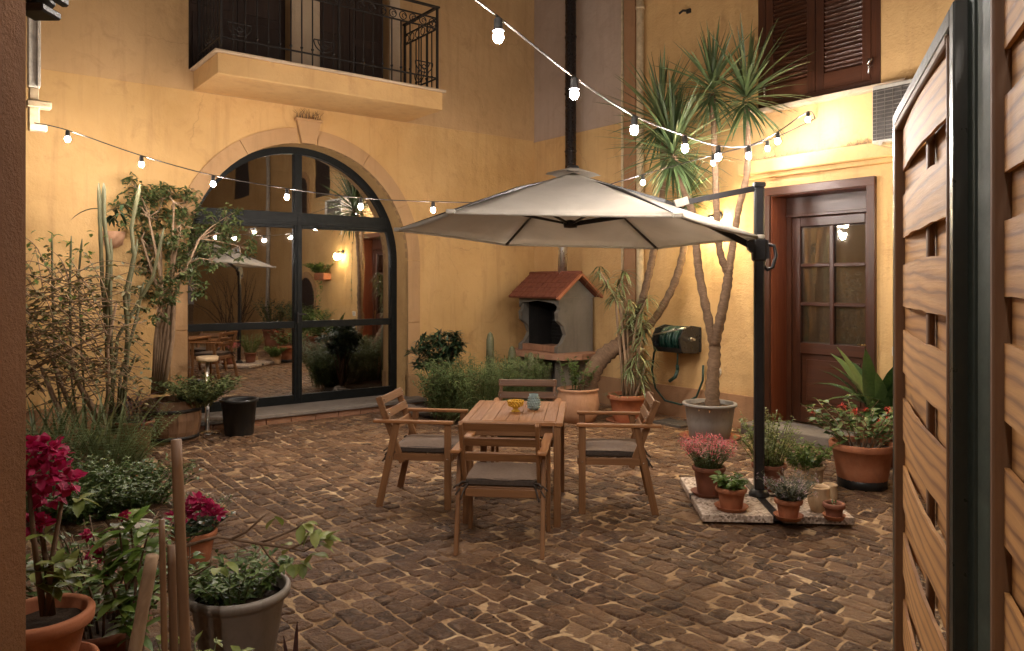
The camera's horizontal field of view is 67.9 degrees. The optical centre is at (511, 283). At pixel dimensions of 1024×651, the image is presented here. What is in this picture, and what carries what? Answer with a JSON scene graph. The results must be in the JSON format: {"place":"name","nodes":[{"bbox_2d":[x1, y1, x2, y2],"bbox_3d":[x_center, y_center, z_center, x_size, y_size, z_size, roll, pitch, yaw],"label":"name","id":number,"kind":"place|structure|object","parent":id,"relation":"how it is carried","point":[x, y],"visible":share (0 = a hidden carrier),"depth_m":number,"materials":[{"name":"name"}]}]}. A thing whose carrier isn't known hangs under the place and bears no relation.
{"place":"outdoors","nodes":[
{"label":"outdoors","id":0,"kind":"place"},
{"bbox_2d":[79,641,99,650],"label":"terracotta pot","id":1,"kind":"object","parent":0,"point":[86,646],"visible":0.38,"depth_m":2.52,"materials":[{"name":"orange ceramic"}]},
{"bbox_2d":[169,490,237,524],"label":"flowers","id":2,"kind":"object","parent":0,"point":[230,496],"visible":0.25,"depth_m":4.86,"materials":[{"name":"plant"}]},
{"bbox_2d":[26,399,945,650],"bbox_3d":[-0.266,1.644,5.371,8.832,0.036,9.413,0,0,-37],"label":"cobbled paving","id":3,"kind":"structure","parent":0,"point":[554,621],"depth_m":4.62,"materials":[{"name":"brown stone"}]},
{"bbox_2d":[0,0,25,650],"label":"gate pillar","id":4,"kind":"structure","parent":3,"relation":"on","point":[12,325],"depth_m":1.55,"materials":[{"name":"paint"}]},
{"bbox_2d":[26,0,68,20],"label":"wall lantern","id":5,"kind":"object","parent":4,"relation":"attached to","point":[40,10],"depth_m":1.84,"materials":[{"name":"black metal"}]},
{"bbox_2d":[26,432,100,650],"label":"potted bougainvillea","id":6,"kind":"object","parent":3,"relation":"on","point":[57,619],"visible":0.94,"depth_m":2.41,"materials":[{"name":"plant"}]},
{"bbox_2d":[26,397,112,474],"bbox_3d":[-3.791,1.286,6.133,0.979,0.732,1.036,0,0,0],"label":"fern","id":7,"kind":"object","parent":3,"relation":"on","point":[59,430],"visible":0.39,"depth_m":6.28,"materials":[{"name":"green plant"}]},
{"bbox_2d":[26,450,120,522],"bbox_3d":[-3.344,1.454,5.404,0.965,0.395,0.933,0,0,0],"label":"bed bush","id":8,"kind":"object","parent":3,"relation":"on","point":[92,465],"visible":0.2,"depth_m":5.52,"materials":[{"name":"green plant"}]},
{"bbox_2d":[26,230,154,460],"bbox_3d":[-4.089,0.591,7.006,1.901,2.220,0.974,0,0,0],"label":"shrub","id":9,"kind":"object","parent":3,"relation":"on","point":[72,364],"visible":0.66,"depth_m":6.88,"materials":[{"name":"green plant"}]},
{"bbox_2d":[26,461,164,525],"bbox_3d":[-3.020,1.496,5.343,1.134,0.333,1.072,0,0,0],"label":"bed bush","id":10,"kind":"object","parent":3,"relation":"on","point":[115,501],"visible":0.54,"depth_m":5.23,"materials":[{"name":"green plant"}]},
{"bbox_2d":[26,378,171,459],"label":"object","id":11,"kind":"object","parent":3,"relation":"on","point":[44,419],"visible":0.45,"depth_m":6.80,"materials":[{"name":"green plant"}]},
{"bbox_2d":[34,401,180,472],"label":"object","id":12,"kind":"object","parent":3,"relation":"on","point":[93,446],"visible":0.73,"depth_m":6.37,"materials":[{"name":"green plant"}]},
{"bbox_2d":[51,183,164,441],"bbox_3d":[-3.953,0.295,7.350,0.976,2.503,0.500,0,0,0],"label":"euphorbia","id":13,"kind":"object","parent":3,"relation":"on","point":[103,220],"visible":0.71,"depth_m":7.26,"materials":[{"name":"green plant"}]},
{"bbox_2d":[26,509,212,650],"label":"crown of thorns","id":14,"kind":"object","parent":3,"relation":"on","point":[95,629],"visible":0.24,"depth_m":2.98,"materials":[{"name":"plant"}]},
{"bbox_2d":[76,505,174,650],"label":"lemon shrub","id":15,"kind":"object","parent":3,"relation":"on","point":[119,600],"visible":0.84,"depth_m":2.68,"materials":[{"name":"green plant"}]},
{"bbox_2d":[73,403,179,461],"bbox_3d":[-3.529,1.366,6.881,1.029,0.573,1.097,0,0,-43],"label":"fern","id":16,"kind":"object","parent":3,"relation":"on","point":[140,455],"visible":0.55,"depth_m":6.89,"materials":[{"name":"green plant"}]},
{"bbox_2d":[119,518,153,533],"bbox_3d":[-2.489,1.620,5.036,0.216,0.060,0.216,0,0,0],"label":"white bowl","id":17,"kind":"object","parent":3,"relation":"on","point":[137,525],"visible":0.27,"depth_m":5.11,"materials":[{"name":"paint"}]},
{"bbox_2d":[73,453,202,512],"bbox_3d":[-2.787,1.498,5.613,0.944,0.315,0.987,0,0,0],"label":"bed bush","id":18,"kind":"object","parent":3,"relation":"on","point":[147,498],"visible":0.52,"depth_m":5.57,"materials":[{"name":"green plant"}]},
{"bbox_2d":[108,387,168,452],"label":"shrub","id":19,"kind":"object","parent":3,"relation":"on","point":[135,417],"visible":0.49,"depth_m":7.44,"materials":[{"name":"green plant"}]},
{"bbox_2d":[128,553,158,650],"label":"garden stake","id":20,"kind":"object","parent":3,"relation":"on","point":[144,598],"visible":0.99,"depth_m":2.43,"materials":[{"name":"brown wood"}]},
{"bbox_2d":[158,519,167,650],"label":"garden stake","id":21,"kind":"object","parent":3,"relation":"on","point":[163,595],"visible":1,"depth_m":2.29,"materials":[{"name":"brown wood"}]},
{"bbox_2d":[141,396,201,445],"bbox_3d":[-3.560,1.430,7.950,0.590,0.440,0.590,0,0,0],"label":"wooden barrel","id":22,"kind":"object","parent":3,"relation":"on","point":[184,426],"visible":0.65,"depth_m":7.74,"materials":[{"name":"brown wood"}]},
{"bbox_2d":[107,172,257,394],"bbox_3d":[-3.533,-0.010,8.045,1.493,2.376,0.951,0,0,0],"label":"ficus tree","id":23,"kind":"object","parent":22,"relation":"in","point":[164,335],"visible":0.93,"depth_m":8.04,"materials":[{"name":"green plant"}]},
{"bbox_2d":[148,373,243,407],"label":"leafy bush","id":24,"kind":"object","parent":22,"relation":"on","point":[199,396],"visible":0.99,"depth_m":7.84,"materials":[{"name":"green plant"}]},
{"bbox_2d":[167,544,177,650],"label":"garden stake","id":25,"kind":"object","parent":3,"relation":"on","point":[172,598],"visible":0.98,"depth_m":2.35,"materials":[{"name":"brown wood"}]},
{"bbox_2d":[171,439,190,650],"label":"garden stake","id":26,"kind":"object","parent":3,"relation":"on","point":[182,581],"visible":1,"depth_m":2.29,"materials":[{"name":"brown wood"}]},
{"bbox_2d":[155,491,235,563],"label":"potted geranium","id":27,"kind":"object","parent":3,"relation":"on","point":[209,526],"visible":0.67,"depth_m":4.50,"materials":[{"name":"plant"}]},
{"bbox_2d":[155,631,254,650],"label":"lime plant","id":28,"kind":"object","parent":3,"relation":"on","point":[216,640],"visible":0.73,"depth_m":2.62,"materials":[{"name":"green plant"}]},
{"bbox_2d":[196,355,219,434],"bbox_3d":[-3.360,1.225,8.380,0.260,0.850,0.260,0,0,0],"label":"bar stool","id":29,"kind":"object","parent":3,"relation":"on","point":[206,359],"visible":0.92,"depth_m":8.36,"materials":[{"name":"silver metal"}]},
{"bbox_2d":[166,545,294,650],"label":"potted geranium","id":30,"kind":"object","parent":3,"relation":"on","point":[242,608],"visible":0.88,"depth_m":3.17,"materials":[{"name":"beige plastic"}]},
{"bbox_2d":[219,396,258,436],"bbox_3d":[-2.980,1.452,8.300,0.410,0.395,0.408,0,0,0],"label":"bucket","id":31,"kind":"object","parent":3,"relation":"on","point":[238,413],"visible":1,"depth_m":8.16,"materials":[{"name":"black plastic"}]},
{"bbox_2d":[177,512,340,650],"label":"young fig","id":32,"kind":"object","parent":3,"relation":"on","point":[316,537],"visible":0.93,"depth_m":2.74,"materials":[{"name":"green plant"}]},
{"bbox_2d":[26,0,533,447],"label":"house","id":33,"kind":"structure","parent":3,"relation":"on","point":[320,306],"depth_m":9.40,"materials":[{"name":"paint"}]},
{"bbox_2d":[26,17,51,132],"bbox_3d":[-4.370,-3.453,7.018,0.200,4.095,0.135,0,0,-38],"label":"downpipe","id":34,"kind":"object","parent":33,"relation":"attached to","point":[35,105],"visible":0.96,"depth_m":6.96,"materials":[{"name":"white paint"}]},
{"bbox_2d":[103,231,125,247],"bbox_3d":[-4.199,-0.465,8.020,0.240,0.170,0.140,0,0,-38],"label":"wall sconce","id":35,"kind":"object","parent":33,"relation":"attached to","point":[117,237],"depth_m":8.00,"materials":[{"name":"ceramic"}]},
{"bbox_2d":[189,0,284,68],"bbox_3d":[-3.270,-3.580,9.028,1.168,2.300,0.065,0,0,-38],"label":"balcony railing","id":36,"kind":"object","parent":33,"relation":"in","point":[227,4],"depth_m":9.07,"materials":[{"name":"black metal"}]},
{"bbox_2d":[187,147,396,412],"bbox_3d":[-2.713,-0.107,9.631,2.840,3.255,0.139,0,0,-38],"label":"glass door","id":37,"kind":"structure","parent":33,"relation":"in","point":[312,317],"depth_m":9.62,"materials":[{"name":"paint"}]},
{"bbox_2d":[295,108,322,119],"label":"dry creeper","id":38,"kind":"object","parent":33,"relation":"on","point":[300,113],"visible":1,"depth_m":9.36,"materials":[{"name":"brown plant"}]},
{"bbox_2d":[320,0,381,77],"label":"balcony door","id":39,"kind":"structure","parent":33,"relation":"in","point":[346,14],"depth_m":9.94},
{"bbox_2d":[34,118,814,212],"bbox_3d":[-0.597,-1.199,7.388,7.545,1.030,0.054,0,0,-7],"label":"light string","id":40,"kind":"object","parent":33,"relation":"attached to","point":[286,194],"visible":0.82,"depth_m":7.25,"materials":[{"name":"white"}]},
{"bbox_2d":[283,621,379,650],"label":"cordyline","id":41,"kind":"object","parent":3,"relation":"on","point":[295,646],"visible":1,"depth_m":2.46,"materials":[{"name":"plant"}]},
{"bbox_2d":[373,387,468,509],"bbox_3d":[-0.685,1.244,5.824,0.600,0.821,0.588,0,0,9],"label":"garden chair","id":42,"kind":"object","parent":3,"relation":"on","point":[413,445],"visible":0.9,"depth_m":5.60,"materials":[{"name":"brown wood"}]},
{"bbox_2d":[402,401,457,418],"bbox_3d":[-0.461,1.582,9.764,1.680,0.136,1.679,0,0,45],"label":"planting bed","id":43,"kind":"object","parent":3,"relation":"on","point":[422,405],"visible":0.16,"depth_m":9.38,"materials":[{"name":"brown stone"}]},
{"bbox_2d":[404,328,468,407],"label":"dark shrub","id":44,"kind":"object","parent":43,"relation":"on","point":[454,348],"visible":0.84,"depth_m":9.24,"materials":[{"name":"green plant"}]},
{"bbox_2d":[412,368,486,420],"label":"bush","id":45,"kind":"object","parent":43,"relation":"on","point":[434,395],"visible":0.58,"depth_m":8.85,"materials":[{"name":"green plant"}]},
{"bbox_2d":[419,352,531,420],"bbox_3d":[-0.442,1.210,8.994,1.421,0.763,1.401,0,0,0],"label":"fern shrub","id":46,"kind":"object","parent":43,"relation":"on","point":[488,384],"visible":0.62,"depth_m":8.75,"materials":[{"name":"green plant"}]},
{"bbox_2d":[486,332,534,388],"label":"columnar cactus","id":47,"kind":"object","parent":43,"relation":"on","point":[490,346],"visible":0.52,"depth_m":9.71,"materials":[{"name":"green plant"}]},
{"bbox_2d":[488,350,552,400],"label":"rosemary bush","id":48,"kind":"object","parent":43,"relation":"on","point":[535,368],"visible":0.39,"depth_m":9.18,"materials":[{"name":"green plant"}]},
{"bbox_2d":[430,368,547,418],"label":"grass plant","id":49,"kind":"object","parent":3,"relation":"on","point":[476,396],"depth_m":8.63,"materials":[{"name":"green plant"}]},
{"bbox_2d":[450,421,552,559],"bbox_3d":[-0.048,1.244,4.835,0.588,0.821,0.600,0,0,7],"label":"garden chair","id":50,"kind":"object","parent":3,"relation":"on","point":[507,477],"visible":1,"depth_m":4.65,"materials":[{"name":"brown wood"}]},
{"bbox_2d":[461,400,565,527],"bbox_3d":[0.040,1.295,5.620,0.698,0.710,0.950,0,0,5],"label":"garden table","id":51,"kind":"object","parent":3,"relation":"on","point":[548,415],"visible":0.69,"depth_m":5.25,"materials":[{"name":"brown wood"}]},
{"bbox_2d":[507,399,523,411],"bbox_3d":[0.027,0.898,5.580,0.129,0.084,0.125,0,0,0],"label":"bowl","id":52,"kind":"object","parent":51,"relation":"on","point":[515,404],"visible":1,"depth_m":5.55,"materials":[{"name":"yellow ceramic"}]},
{"bbox_2d":[527,393,540,409],"bbox_3d":[0.162,0.881,5.660,0.106,0.118,0.106,0,0,0],"label":"vase","id":53,"kind":"object","parent":51,"relation":"on","point":[533,401],"visible":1,"depth_m":5.63,"materials":[{"name":"teal ceramic"}]},
{"bbox_2d":[491,379,560,461],"bbox_3d":[0.121,1.244,6.365,0.588,0.821,0.600,0,0,3],"label":"garden chair","id":54,"kind":"object","parent":3,"relation":"on","point":[527,383],"visible":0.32,"depth_m":6.58,"materials":[{"name":"brown wood"}]},
{"bbox_2d":[509,271,602,393],"bbox_3d":[0.599,0.738,10.626,0.862,1.824,1.340,0,0,-38],"label":"barbecue","id":55,"kind":"object","parent":3,"relation":"on","point":[555,319],"visible":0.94,"depth_m":10.40,"materials":[{"name":"concrete"}]},
{"bbox_2d":[558,0,576,273],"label":"flue pipe","id":56,"kind":"object","parent":55,"relation":"on","point":[570,67],"visible":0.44,"depth_m":10.58,"materials":[{"name":"black metal"}]},
{"bbox_2d":[394,165,805,520],"bbox_3d":[0.469,0.365,5.721,2.748,2.510,2.650,0,0,-41],"label":"parasol","id":57,"kind":"object","parent":3,"relation":"on","point":[572,206],"visible":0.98,"depth_m":5.63,"materials":[{"name":"fabric"}]},
{"bbox_2d":[577,391,661,515],"bbox_3d":[0.785,1.244,5.678,0.600,0.821,0.588,0,0,5],"label":"garden chair","id":58,"kind":"object","parent":3,"relation":"on","point":[632,450],"visible":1,"depth_m":5.43,"materials":[{"name":"brown wood"}]},
{"bbox_2d":[582,266,663,423],"bbox_3d":[1.307,0.721,9.072,1.025,1.857,0.618,0,0,0],"label":"potted dracaena","id":59,"kind":"object","parent":3,"relation":"on","point":[628,398],"visible":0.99,"depth_m":9.00,"materials":[{"name":"plant"}]},
{"bbox_2d":[556,46,726,424],"bbox_3d":[1.612,-0.570,9.068,1.917,4.440,1.534,0,0,33],"label":"yucca tree","id":60,"kind":"object","parent":3,"relation":"on","point":[582,395],"visible":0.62,"depth_m":8.99,"materials":[{"name":"green plant"}]},
{"bbox_2d":[653,418,687,427],"bbox_3d":[1.904,1.629,8.885,0.300,0.036,0.420,0,0,-38],"label":"drain cover","id":61,"kind":"object","parent":3,"relation":"on","point":[675,423],"visible":0.84,"depth_m":8.84,"materials":[{"name":"grey metal"}]},
{"bbox_2d":[603,14,815,442],"bbox_3d":[2.035,-0.564,8.109,2.336,4.428,1.662,0,0,0],"label":"yucca tree","id":62,"kind":"object","parent":3,"relation":"on","point":[711,412],"visible":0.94,"depth_m":8.04,"materials":[{"name":"green plant"}]},
{"bbox_2d":[680,477,749,498],"bbox_3d":[1.591,1.603,5.946,0.475,0.050,0.475,0,0,4],"label":"ballast slab","id":63,"kind":"object","parent":3,"relation":"on","point":[688,483],"depth_m":6.00,"materials":[{"name":"stone"}]},
{"bbox_2d":[678,431,737,498],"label":"potted flowers","id":64,"kind":"object","parent":63,"relation":"on","point":[704,468],"visible":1,"depth_m":5.60,"materials":[{"name":"pink plant"}]},
{"bbox_2d":[691,495,772,522],"bbox_3d":[1.554,1.603,5.411,0.475,0.050,0.475,0,0,4],"label":"ballast slab","id":65,"kind":"object","parent":3,"relation":"on","point":[756,511],"depth_m":5.22,"materials":[{"name":"stone"}]},
{"bbox_2d":[709,470,748,512],"bbox_3d":[1.506,1.452,5.294,0.299,0.250,0.304,0,0,0],"label":"potted basil","id":66,"kind":"object","parent":65,"relation":"on","point":[732,491],"visible":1,"depth_m":5.24,"materials":[{"name":"ceramic"}]},
{"bbox_2d":[534,0,953,449],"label":"house","id":67,"kind":"structure","parent":3,"relation":"on","point":[829,235],"depth_m":8.41,"materials":[{"name":"paint"}]},
{"bbox_2d":[620,0,623,390],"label":"downpipe","id":68,"kind":"object","parent":67,"relation":"attached to","point":[622,113],"visible":0.48,"depth_m":10.08,"materials":[{"name":"metal"}]},
{"bbox_2d":[636,0,644,392],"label":"downpipe","id":69,"kind":"object","parent":67,"relation":"attached to","point":[640,7],"visible":0.47,"depth_m":9.74,"materials":[{"name":"metal"}]},
{"bbox_2d":[474,0,815,160],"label":"light string","id":70,"kind":"object","parent":67,"relation":"attached to","point":[498,30],"visible":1,"depth_m":4.01,"materials":[{"name":"white"}]},
{"bbox_2d":[651,324,703,405],"bbox_3d":[1.967,0.986,9.155,0.398,0.972,0.626,0,0,-38],"label":"hose reel","id":71,"kind":"object","parent":67,"relation":"attached to","point":[678,339],"visible":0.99,"depth_m":9.05,"materials":[{"name":"green metal"}]},
{"bbox_2d":[679,8,690,13],"bbox_3d":[2.103,-3.309,9.245,0.153,0.052,0.054,0,0,21],"label":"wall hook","id":72,"kind":"object","parent":67,"relation":"attached to","point":[687,11],"depth_m":9.22,"materials":[{"name":"metal"}]},
{"bbox_2d":[707,211,722,219],"bbox_3d":[2.336,-0.730,8.821,0.225,0.230,0.170,0,0,-38],"label":"wall lamp","id":73,"kind":"object","parent":67,"relation":"attached to","point":[711,216],"visible":0.28,"depth_m":8.84,"materials":[{"name":"metal"}]},
{"bbox_2d":[751,138,870,160],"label":"dry creeper","id":74,"kind":"object","parent":67,"relation":"attached to","point":[822,149],"visible":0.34,"depth_m":7.76,"materials":[{"name":"brown plant"}]},
{"bbox_2d":[765,176,876,430],"bbox_3d":[3.302,0.250,8.012,0.401,2.600,1.260,0,0,-38],"label":"entrance door","id":75,"kind":"structure","parent":67,"relation":"in","point":[821,288],"depth_m":8.23,"materials":[{"name":"brown wood"}]},
{"bbox_2d":[872,78,942,148],"bbox_3d":[3.730,-1.470,6.865,0.420,0.740,0.820,0,0,-38],"label":"air conditioner","id":76,"kind":"object","parent":67,"relation":"attached to","point":[887,99],"visible":0.34,"depth_m":6.99,"materials":[{"name":"white paint"}]},
{"bbox_2d":[747,478,810,494],"bbox_3d":[2.126,1.603,5.909,0.475,0.050,0.475,0,0,4],"label":"ballast slab","id":77,"kind":"object","parent":3,"relation":"on","point":[751,480],"depth_m":6.03,"materials":[{"name":"stone"}]},
{"bbox_2d":[733,407,800,491],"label":"potted herb","id":78,"kind":"object","parent":77,"relation":"on","point":[774,464],"visible":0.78,"depth_m":5.74,"materials":[{"name":"plant"}]},
{"bbox_2d":[776,437,839,483],"bbox_3d":[2.352,1.454,6.140,0.579,0.392,0.522,0,0,0],"label":"potted mint","id":79,"kind":"object","parent":3,"relation":"on","point":[807,462],"visible":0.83,"depth_m":6.06,"materials":[{"name":"green plant"}]},
{"bbox_2d":[766,497,853,524],"bbox_3d":[2.089,1.603,5.374,0.475,0.050,0.475,0,0,4],"label":"ballast slab","id":80,"kind":"object","parent":3,"relation":"on","point":[810,517],"depth_m":5.15,"materials":[{"name":"stone"}]},
{"bbox_2d":[756,467,819,521],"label":"potted lavender","id":81,"kind":"object","parent":80,"relation":"on","point":[788,501],"visible":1,"depth_m":5.04,"materials":[{"name":"plant"}]},
{"bbox_2d":[807,483,830,512],"bbox_3d":[2.130,1.492,5.273,0.153,0.170,0.153,0,0,0],"label":"candle","id":82,"kind":"object","parent":80,"relation":"on","point":[815,502],"visible":0.77,"depth_m":5.22,"materials":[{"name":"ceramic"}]},
{"bbox_2d":[822,499,845,520],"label":"potted seedling","id":83,"kind":"object","parent":80,"relation":"on","point":[834,509],"visible":1,"depth_m":5.05,"materials":[{"name":"ceramic"}]},
{"bbox_2d":[822,482,837,499],"bbox_3d":[2.375,1.575,5.680,0.112,0.150,0.112,0,0,0],"label":"clay jar","id":84,"kind":"object","parent":3,"relation":"on","point":[833,492],"visible":0.48,"depth_m":5.63,"materials":[{"name":"ceramic"}]},
{"bbox_2d":[800,397,892,491],"bbox_3d":[2.814,1.292,6.204,0.921,0.716,0.915,0,0,36],"label":"potted geranium","id":85,"kind":"object","parent":3,"relation":"on","point":[863,462],"visible":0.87,"depth_m":6.05,"materials":[{"name":"ceramic"}]},
{"bbox_2d":[814,346,892,467],"bbox_3d":[3.484,1.110,6.971,1.306,1.079,1.444,0,0,0],"label":"potted aspidistra","id":86,"kind":"object","parent":3,"relation":"on","point":[869,384],"visible":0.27,"depth_m":6.81,"materials":[{"name":"plant"}]},
{"bbox_2d":[968,0,989,650],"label":"gate post","id":87,"kind":"object","parent":3,"relation":"on","point":[978,325],"visible":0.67,"depth_m":1.18,"materials":[{"name":"metal"}]},
{"bbox_2d":[893,0,967,650],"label":"wooden gate","id":88,"kind":"structure","parent":87,"relation":"attached to","point":[930,284],"depth_m":1.50,"materials":[{"name":"brown wood"}]},
{"bbox_2d":[990,0,1023,650],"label":"fence panel","id":89,"kind":"object","parent":3,"relation":"on","point":[1006,325],"visible":1,"depth_m":1.10,"materials":[{"name":"brown wood"}]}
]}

